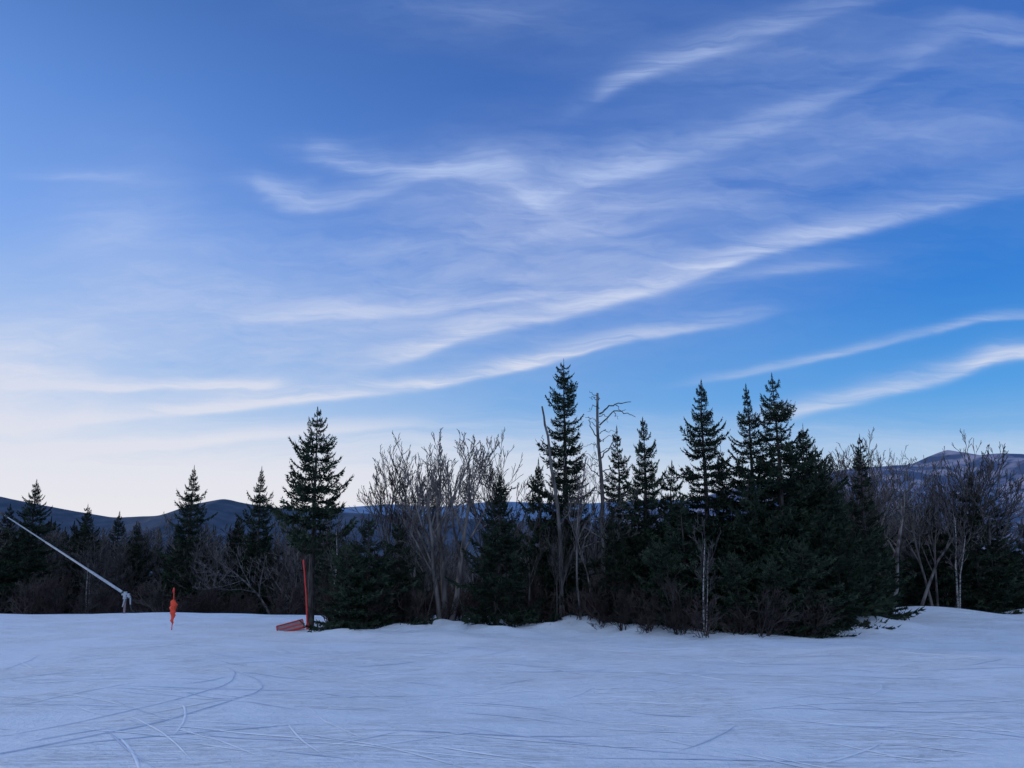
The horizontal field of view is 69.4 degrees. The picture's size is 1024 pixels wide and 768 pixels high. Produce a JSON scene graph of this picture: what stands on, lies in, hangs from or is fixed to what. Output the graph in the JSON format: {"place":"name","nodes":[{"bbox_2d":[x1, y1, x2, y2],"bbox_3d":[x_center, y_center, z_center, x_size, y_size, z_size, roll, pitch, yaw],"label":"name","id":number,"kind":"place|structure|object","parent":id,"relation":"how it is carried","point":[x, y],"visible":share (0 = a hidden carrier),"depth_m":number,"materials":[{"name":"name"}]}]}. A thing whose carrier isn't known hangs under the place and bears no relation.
{"place":"outdoors","nodes":[
{"label":"outdoors","id":0,"kind":"place"},
{"bbox_2d":[0,497,623,602],"bbox_3d":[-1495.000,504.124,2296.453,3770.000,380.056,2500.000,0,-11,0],"label":"hill","id":1,"kind":"structure","parent":0,"point":[226,509],"depth_m":2354.97,"materials":[{"name":"blue"}]},
{"bbox_2d":[342,500,678,521],"bbox_3d":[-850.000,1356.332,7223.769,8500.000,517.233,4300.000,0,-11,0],"label":"hill","id":2,"kind":"structure","parent":0,"point":[360,509],"depth_m":7768.66,"materials":[{"name":"blue"}]},
{"bbox_2d":[0,606,1023,767],"bbox_3d":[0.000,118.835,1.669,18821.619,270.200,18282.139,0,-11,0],"label":"snow ground","id":3,"kind":"structure","parent":0,"point":[774,732],"depth_m":10.62,"materials":[{"name":"white snow"}]},
{"bbox_2d":[0,503,23,596],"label":"spruce tree","id":4,"kind":"object","parent":3,"relation":"on","point":[4,520],"visible":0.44,"depth_m":42.21,"materials":[{"name":"green plant"}]},
{"bbox_2d":[0,480,72,613],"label":"spruce tree","id":5,"kind":"object","parent":3,"relation":"on","point":[33,564],"visible":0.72,"depth_m":40.73,"materials":[{"name":"green plant"}]},
{"bbox_2d":[0,512,147,613],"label":"snow gun","id":6,"kind":"object","parent":3,"relation":"on","point":[125,594],"visible":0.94,"depth_m":33.76,"materials":[{"name":"metal"}]},
{"bbox_2d":[44,507,113,613],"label":"spruce tree","id":7,"kind":"object","parent":3,"relation":"on","point":[85,531],"visible":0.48,"depth_m":42.72,"materials":[{"name":"green plant"}]},
{"bbox_2d":[72,548,100,613],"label":"birch tree","id":8,"kind":"object","parent":3,"relation":"on","point":[87,576],"visible":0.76,"depth_m":38.83,"materials":[{"name":"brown plant"}]},
{"bbox_2d":[169,588,177,629],"bbox_3d":[-10.798,7.215,23.579,0.246,1.406,0.183,6,-12,-28],"label":"marker pole","id":9,"kind":"object","parent":3,"relation":"on","point":[173,606],"visible":0.98,"depth_m":23.54,"materials":[{"name":"orange fabric"}]},
{"bbox_2d":[135,465,226,611],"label":"spruce tree","id":10,"kind":"object","parent":3,"relation":"on","point":[188,540],"visible":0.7,"depth_m":43.67,"materials":[{"name":"green plant"}]},
{"bbox_2d":[217,467,288,614],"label":"spruce tree","id":11,"kind":"object","parent":3,"relation":"on","point":[256,543],"visible":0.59,"depth_m":43.79,"materials":[{"name":"green plant"}]},
{"bbox_2d":[276,619,304,630],"bbox_3d":[-7.146,7.882,23.869,0.862,0.158,0.625,-10,9,-20],"label":"fallen warning sign","id":12,"kind":"object","parent":3,"relation":"on","point":[294,625],"visible":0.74,"depth_m":23.88,"materials":[{"name":"red plastic"}]},
{"bbox_2d":[303,560,308,628],"bbox_3d":[-6.731,6.913,24.140,0.310,2.304,0.089,0,-11,0],"label":"red pole","id":13,"kind":"object","parent":3,"relation":"on","point":[307,623],"visible":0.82,"depth_m":24.12,"materials":[{"name":"plastic"}]},
{"bbox_2d":[263,406,358,625],"bbox_3d":[-7.196,4.775,26.586,3.589,8.149,3.956,6,-12,-31],"label":"spruce tree","id":14,"kind":"object","parent":3,"relation":"on","point":[314,509],"visible":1,"depth_m":26.37,"materials":[{"name":"green plant"}]},
{"bbox_2d":[321,511,349,621],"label":"birch tree","id":15,"kind":"object","parent":3,"relation":"on","point":[336,539],"visible":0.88,"depth_m":25.44,"materials":[{"name":"brown plant"}]},
{"bbox_2d":[309,540,383,631],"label":"spruce tree","id":16,"kind":"object","parent":3,"relation":"on","point":[338,595],"visible":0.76,"depth_m":23.43,"materials":[{"name":"green plant"}]},
{"bbox_2d":[299,517,437,631],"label":"spruce tree","id":17,"kind":"object","parent":3,"relation":"on","point":[369,580],"visible":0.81,"depth_m":23.90,"materials":[{"name":"green plant"}]},
{"bbox_2d":[329,507,407,618],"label":"bare tree","id":18,"kind":"object","parent":3,"relation":"on","point":[369,537],"visible":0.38,"depth_m":26.49,"materials":[{"name":"brown plant"}]},
{"bbox_2d":[355,518,432,624],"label":"spruce tree","id":19,"kind":"object","parent":3,"relation":"on","point":[406,572],"visible":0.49,"depth_m":25.07,"materials":[{"name":"green plant"}]},
{"bbox_2d":[343,442,445,590],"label":"bare tree","id":20,"kind":"object","parent":3,"relation":"on","point":[383,473],"visible":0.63,"depth_m":31.04,"materials":[{"name":"brown plant"}]},
{"bbox_2d":[361,430,450,572],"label":"bare tree","id":21,"kind":"object","parent":3,"relation":"on","point":[395,491],"visible":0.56,"depth_m":31.25,"materials":[{"name":"brown plant"}]},
{"bbox_2d":[381,459,457,593],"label":"bare tree","id":22,"kind":"object","parent":3,"relation":"on","point":[434,509],"visible":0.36,"depth_m":31.57,"materials":[{"name":"brown plant"}]},
{"bbox_2d":[375,500,464,616],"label":"bare tree","id":23,"kind":"object","parent":3,"relation":"on","point":[451,585],"visible":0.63,"depth_m":25.65,"materials":[{"name":"brown plant"}]},
{"bbox_2d":[404,529,449,619],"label":"bare tree","id":24,"kind":"object","parent":3,"relation":"on","point":[431,573],"visible":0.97,"depth_m":24.93,"materials":[{"name":"brown plant"}]},
{"bbox_2d":[396,428,518,620],"bbox_3d":[-1.777,4.881,25.464,4.457,6.968,4.271,3,-11,-15],"label":"bare tree","id":25,"kind":"object","parent":3,"relation":"on","point":[431,544],"visible":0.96,"depth_m":25.54,"materials":[{"name":"brown plant"}]},
{"bbox_2d":[448,462,512,572],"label":"bare tree","id":26,"kind":"object","parent":3,"relation":"on","point":[483,524],"visible":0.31,"depth_m":29.18,"materials":[{"name":"brown plant"}]},
{"bbox_2d":[444,427,539,584],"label":"bare tree","id":27,"kind":"object","parent":3,"relation":"on","point":[491,474],"visible":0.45,"depth_m":31.01,"materials":[{"name":"brown plant"}]},
{"bbox_2d":[444,472,542,627],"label":"spruce tree","id":28,"kind":"object","parent":3,"relation":"on","point":[497,581],"visible":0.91,"depth_m":23.59,"materials":[{"name":"green plant"}]},
{"bbox_2d":[0,475,1022,614],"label":"background forest","id":29,"kind":"object","parent":3,"relation":"on","point":[138,561],"visible":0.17,"depth_m":44.52,"materials":[{"name":"green plant"}]},
{"bbox_2d":[0,559,1023,637],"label":"undergrowth","id":30,"kind":"object","parent":3,"relation":"on","point":[592,606],"visible":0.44,"depth_m":24.61,"materials":[{"name":"brown plant"}]},
{"bbox_2d":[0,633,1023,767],"bbox_3d":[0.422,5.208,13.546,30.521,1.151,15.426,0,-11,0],"label":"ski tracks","id":31,"kind":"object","parent":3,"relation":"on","point":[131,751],"visible":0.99,"depth_m":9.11},
{"bbox_2d":[514,506,546,622],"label":"bare tree","id":32,"kind":"object","parent":3,"relation":"on","point":[533,547],"visible":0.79,"depth_m":25.16,"materials":[{"name":"brown plant"}]},
{"bbox_2d":[498,457,585,623],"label":"spruce tree","id":33,"kind":"object","parent":3,"relation":"on","point":[540,569],"visible":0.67,"depth_m":25.63,"materials":[{"name":"green plant"}]},
{"bbox_2d":[538,406,572,616],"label":"dead tree","id":34,"kind":"object","parent":3,"relation":"on","point":[555,496],"visible":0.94,"depth_m":25.31,"materials":[{"name":"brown wood"}]},
{"bbox_2d":[540,456,575,559],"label":"bare tree","id":35,"kind":"object","parent":3,"relation":"on","point":[557,492],"visible":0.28,"depth_m":26.88,"materials":[{"name":"brown plant"}]},
{"bbox_2d":[543,484,575,614],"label":"bare tree","id":36,"kind":"object","parent":3,"relation":"on","point":[553,501],"visible":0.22,"depth_m":26.08,"materials":[{"name":"brown plant"}]},
{"bbox_2d":[543,519,582,620],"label":"bare tree","id":37,"kind":"object","parent":3,"relation":"on","point":[552,562],"visible":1,"depth_m":24.34,"materials":[{"name":"brown plant"}]},
{"bbox_2d":[527,358,600,609],"bbox_3d":[1.796,3.870,26.844,3.034,9.874,2.558,-8,-13,35],"label":"spruce tree","id":38,"kind":"object","parent":3,"relation":"on","point":[560,453],"visible":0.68,"depth_m":26.70,"materials":[{"name":"green plant"}]},
{"bbox_2d":[560,480,591,593],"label":"bare tree","id":39,"kind":"object","parent":3,"relation":"on","point":[573,531],"visible":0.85,"depth_m":24.67,"materials":[{"name":"brown plant"}]},
{"bbox_2d":[576,456,593,619],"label":"dead tree","id":40,"kind":"object","parent":3,"relation":"on","point":[579,603],"visible":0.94,"depth_m":24.04,"materials":[{"name":"grey wood"}]},
{"bbox_2d":[568,457,626,576],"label":"bare tree","id":41,"kind":"object","parent":3,"relation":"on","point":[595,532],"visible":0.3,"depth_m":28.57,"materials":[{"name":"brown plant"}]},
{"bbox_2d":[564,442,639,579],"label":"bare tree","id":42,"kind":"object","parent":3,"relation":"on","point":[594,519],"visible":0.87,"depth_m":24.61,"materials":[{"name":"brown plant"}]},
{"bbox_2d":[583,391,634,577],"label":"dead tree","id":43,"kind":"object","parent":3,"relation":"on","point":[599,440],"visible":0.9,"depth_m":26.01,"materials":[{"name":"brown wood"}]},
{"bbox_2d":[582,506,639,623],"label":"spruce tree","id":44,"kind":"object","parent":3,"relation":"on","point":[617,567],"visible":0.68,"depth_m":23.75,"materials":[{"name":"green plant"}]},
{"bbox_2d":[588,426,650,585],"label":"spruce tree","id":45,"kind":"object","parent":3,"relation":"on","point":[618,465],"visible":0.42,"depth_m":27.23,"materials":[{"name":"green plant"}]},
{"bbox_2d":[597,417,681,616],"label":"spruce tree","id":46,"kind":"object","parent":3,"relation":"on","point":[644,539],"visible":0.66,"depth_m":25.52,"materials":[{"name":"green plant"}]},
{"bbox_2d":[630,467,668,537],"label":"bare tree","id":47,"kind":"object","parent":3,"relation":"on","point":[648,504],"visible":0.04,"depth_m":29.79,"materials":[{"name":"brown plant"}]},
{"bbox_2d":[627,538,706,630],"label":"spruce tree","id":48,"kind":"object","parent":3,"relation":"on","point":[647,561],"visible":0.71,"depth_m":22.40,"materials":[{"name":"green plant"}]},
{"bbox_2d":[645,461,699,584],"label":"spruce tree","id":49,"kind":"object","parent":3,"relation":"on","point":[670,489],"visible":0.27,"depth_m":26.20,"materials":[{"name":"green plant"}]},
{"bbox_2d":[611,491,754,632],"bbox_3d":[5.132,5.735,23.043,4.088,5.077,3.998,2,-11,-8],"label":"spruce tree","id":50,"kind":"object","parent":3,"relation":"on","point":[683,566],"visible":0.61,"depth_m":22.90,"materials":[{"name":"green plant"}]},
{"bbox_2d":[686,512,721,635],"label":"birch tree","id":51,"kind":"object","parent":3,"relation":"on","point":[703,565],"visible":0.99,"depth_m":21.19,"materials":[{"name":"grey plant"}]},
{"bbox_2d":[635,379,774,630],"bbox_3d":[6.495,4.048,24.581,4.866,8.757,5.120,-5,-12,24],"label":"spruce tree","id":52,"kind":"object","parent":3,"relation":"on","point":[723,527],"visible":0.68,"depth_m":24.51,"materials":[{"name":"green plant"}]},
{"bbox_2d":[709,445,739,590],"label":"spruce tree","id":53,"kind":"object","parent":3,"relation":"on","point":[721,486],"visible":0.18,"depth_m":25.64,"materials":[{"name":"green plant"}]},
{"bbox_2d":[708,548,770,634],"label":"spruce tree","id":54,"kind":"object","parent":3,"relation":"on","point":[731,580],"visible":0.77,"depth_m":21.60,"materials":[{"name":"green plant"}]},
{"bbox_2d":[715,468,798,626],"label":"spruce tree","id":55,"kind":"object","parent":3,"relation":"on","point":[750,523],"visible":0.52,"depth_m":23.38,"materials":[{"name":"green plant"}]},
{"bbox_2d":[718,383,796,559],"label":"spruce tree","id":56,"kind":"object","parent":3,"relation":"on","point":[750,445],"visible":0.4,"depth_m":26.09,"materials":[{"name":"green plant"}]},
{"bbox_2d":[742,554,815,637],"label":"spruce tree","id":57,"kind":"object","parent":3,"relation":"on","point":[771,568],"visible":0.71,"depth_m":20.99,"materials":[{"name":"green plant"}]},
{"bbox_2d":[748,510,847,632],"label":"spruce tree","id":58,"kind":"object","parent":3,"relation":"on","point":[780,542],"visible":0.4,"depth_m":22.78,"materials":[{"name":"green plant"}]},
{"bbox_2d":[721,372,904,631],"bbox_3d":[9.045,4.081,24.284,6.616,9.231,5.974,3,-11,-18],"label":"spruce tree","id":59,"kind":"object","parent":3,"relation":"on","point":[801,529],"visible":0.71,"depth_m":24.02,"materials":[{"name":"green plant"}]},
{"bbox_2d":[768,539,861,638],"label":"spruce tree","id":60,"kind":"object","parent":3,"relation":"on","point":[796,569],"visible":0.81,"depth_m":21.28,"materials":[{"name":"green plant"}]},
{"bbox_2d":[740,429,893,613],"bbox_3d":[9.772,5.000,24.735,5.378,7.471,5.023,-6,-12,31],"label":"spruce tree","id":61,"kind":"object","parent":3,"relation":"on","point":[819,494],"visible":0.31,"depth_m":24.32,"materials":[{"name":"green plant"}]},
{"bbox_2d":[793,506,868,624],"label":"spruce tree","id":62,"kind":"object","parent":3,"relation":"on","point":[825,582],"visible":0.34,"depth_m":22.73,"materials":[{"name":"green plant"}]},
{"bbox_2d":[776,444,896,616],"bbox_3d":[11.563,5.505,26.525,4.396,6.806,4.522,-8,-13,37],"label":"spruce tree","id":63,"kind":"object","parent":3,"relation":"on","point":[845,522],"visible":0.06,"depth_m":26.21,"materials":[{"name":"green plant"}]},
{"bbox_2d":[825,463,848,509],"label":"bare tree","id":64,"kind":"object","parent":3,"relation":"on","point":[830,477],"visible":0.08,"depth_m":28.91,"materials":[{"name":"brown plant"}]},
{"bbox_2d":[818,450,893,545],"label":"bare tree","id":65,"kind":"object","parent":3,"relation":"on","point":[851,481],"visible":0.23,"depth_m":32.34,"materials":[{"name":"brown plant"}]},
{"bbox_2d":[812,538,900,629],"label":"spruce tree","id":66,"kind":"object","parent":3,"relation":"on","point":[842,561],"visible":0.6,"depth_m":22.42,"materials":[{"name":"green plant"}]},
{"bbox_2d":[828,446,886,598],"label":"bare tree","id":67,"kind":"object","parent":3,"relation":"on","point":[855,479],"visible":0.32,"depth_m":32.41,"materials":[{"name":"brown plant"}]},
{"bbox_2d":[818,442,908,536],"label":"bare tree","id":68,"kind":"object","parent":3,"relation":"on","point":[858,501],"visible":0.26,"depth_m":29.27,"materials":[{"name":"brown plant"}]},
{"bbox_2d":[851,493,877,577],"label":"birch tree","id":69,"kind":"object","parent":3,"relation":"on","point":[866,521],"visible":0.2,"depth_m":29.15,"materials":[{"name":"brown plant"}]},
{"bbox_2d":[830,511,899,622],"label":"spruce tree","id":70,"kind":"object","parent":3,"relation":"on","point":[870,578],"visible":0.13,"depth_m":24.15,"materials":[{"name":"green plant"}]},
{"bbox_2d":[829,427,917,607],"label":"bare tree","id":71,"kind":"object","parent":3,"relation":"on","point":[870,467],"visible":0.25,"depth_m":33.94,"materials":[{"name":"brown plant"}]},
{"bbox_2d":[846,434,911,619],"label":"spruce tree","id":72,"kind":"object","parent":3,"relation":"on","point":[863,509],"visible":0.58,"depth_m":28.42,"materials":[{"name":"green plant"}]},
{"bbox_2d":[853,450,911,554],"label":"bare tree","id":73,"kind":"object","parent":3,"relation":"on","point":[887,493],"visible":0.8,"depth_m":30.15,"materials":[{"name":"brown plant"}]},
{"bbox_2d":[840,507,925,620],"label":"spruce tree","id":74,"kind":"object","parent":3,"relation":"on","point":[876,582],"visible":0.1,"depth_m":26.14,"materials":[{"name":"green plant"}]},
{"bbox_2d":[853,518,913,608],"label":"spruce tree","id":75,"kind":"object","parent":3,"relation":"on","point":[894,575],"depth_m":32.26,"materials":[{"name":"green plant"}]},
{"bbox_2d":[861,502,916,619],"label":"spruce tree","id":76,"kind":"object","parent":3,"relation":"on","point":[886,550],"visible":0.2,"depth_m":29.52,"materials":[{"name":"green plant"}]},
{"bbox_2d":[881,532,919,606],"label":"spruce tree","id":77,"kind":"object","parent":3,"relation":"on","point":[902,567],"visible":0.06,"depth_m":34.23,"materials":[{"name":"green plant"}]},
{"bbox_2d":[854,446,947,613],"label":"bare tree","id":78,"kind":"object","parent":3,"relation":"on","point":[896,552],"visible":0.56,"depth_m":31.50,"materials":[{"name":"brown plant"}]},
{"bbox_2d":[878,445,955,606],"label":"bare tree","id":79,"kind":"object","parent":3,"relation":"on","point":[918,555],"visible":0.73,"depth_m":33.17,"materials":[{"name":"brown plant"}]},
{"bbox_2d":[897,503,990,612],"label":"spruce tree","id":80,"kind":"object","parent":3,"relation":"on","point":[950,579],"visible":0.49,"depth_m":33.72,"materials":[{"name":"green plant"}]},
{"bbox_2d":[896,459,992,607],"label":"bare tree","id":81,"kind":"object","parent":3,"relation":"on","point":[964,518],"visible":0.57,"depth_m":33.64,"materials":[{"name":"brown plant"}]},
{"bbox_2d":[922,468,991,603],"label":"bare tree","id":82,"kind":"object","parent":3,"relation":"on","point":[950,499],"visible":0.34,"depth_m":34.35,"materials":[{"name":"brown plant"}]},
{"bbox_2d":[934,493,983,607],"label":"birch tree","id":83,"kind":"object","parent":3,"relation":"on","point":[958,596],"visible":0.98,"depth_m":32.36,"materials":[{"name":"grey plant"}]},
{"bbox_2d":[912,479,1011,605],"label":"bare tree","id":84,"kind":"object","parent":3,"relation":"on","point":[931,578],"visible":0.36,"depth_m":33.24,"materials":[{"name":"brown plant"}]},
{"bbox_2d":[922,428,1023,607],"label":"bare tree","id":85,"kind":"object","parent":3,"relation":"on","point":[990,467],"visible":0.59,"depth_m":33.13,"materials":[{"name":"brown plant"}]},
{"bbox_2d":[934,478,1023,613],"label":"spruce tree","id":86,"kind":"object","parent":3,"relation":"on","point":[980,589],"visible":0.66,"depth_m":32.67,"materials":[{"name":"green plant"}]},
{"bbox_2d":[943,459,1023,606],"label":"bare tree","id":87,"kind":"object","parent":3,"relation":"on","point":[1016,528],"visible":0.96,"depth_m":32.04,"materials":[{"name":"brown plant"}]},
{"bbox_2d":[963,494,1023,610],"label":"spruce tree","id":88,"kind":"object","parent":3,"relation":"on","point":[1004,562],"visible":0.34,"depth_m":33.69,"materials":[{"name":"green plant"}]},
{"bbox_2d":[1000,519,1023,608],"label":"spruce tree","id":89,"kind":"object","parent":3,"relation":"on","point":[1018,605],"visible":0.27,"depth_m":34.84,"materials":[{"name":"green plant"}]},
{"bbox_2d":[0,0,1023,516],"label":"sky","id":90,"kind":"structure","parent":0,"point":[223,223],"materials":[{"name":"blue"}]},
{"bbox_2d":[592,450,1023,552],"bbox_3d":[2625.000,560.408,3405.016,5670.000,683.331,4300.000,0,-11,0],"label":"mountain","id":91,"kind":"structure","parent":0,"point":[954,457],"depth_m":3641.35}
]}

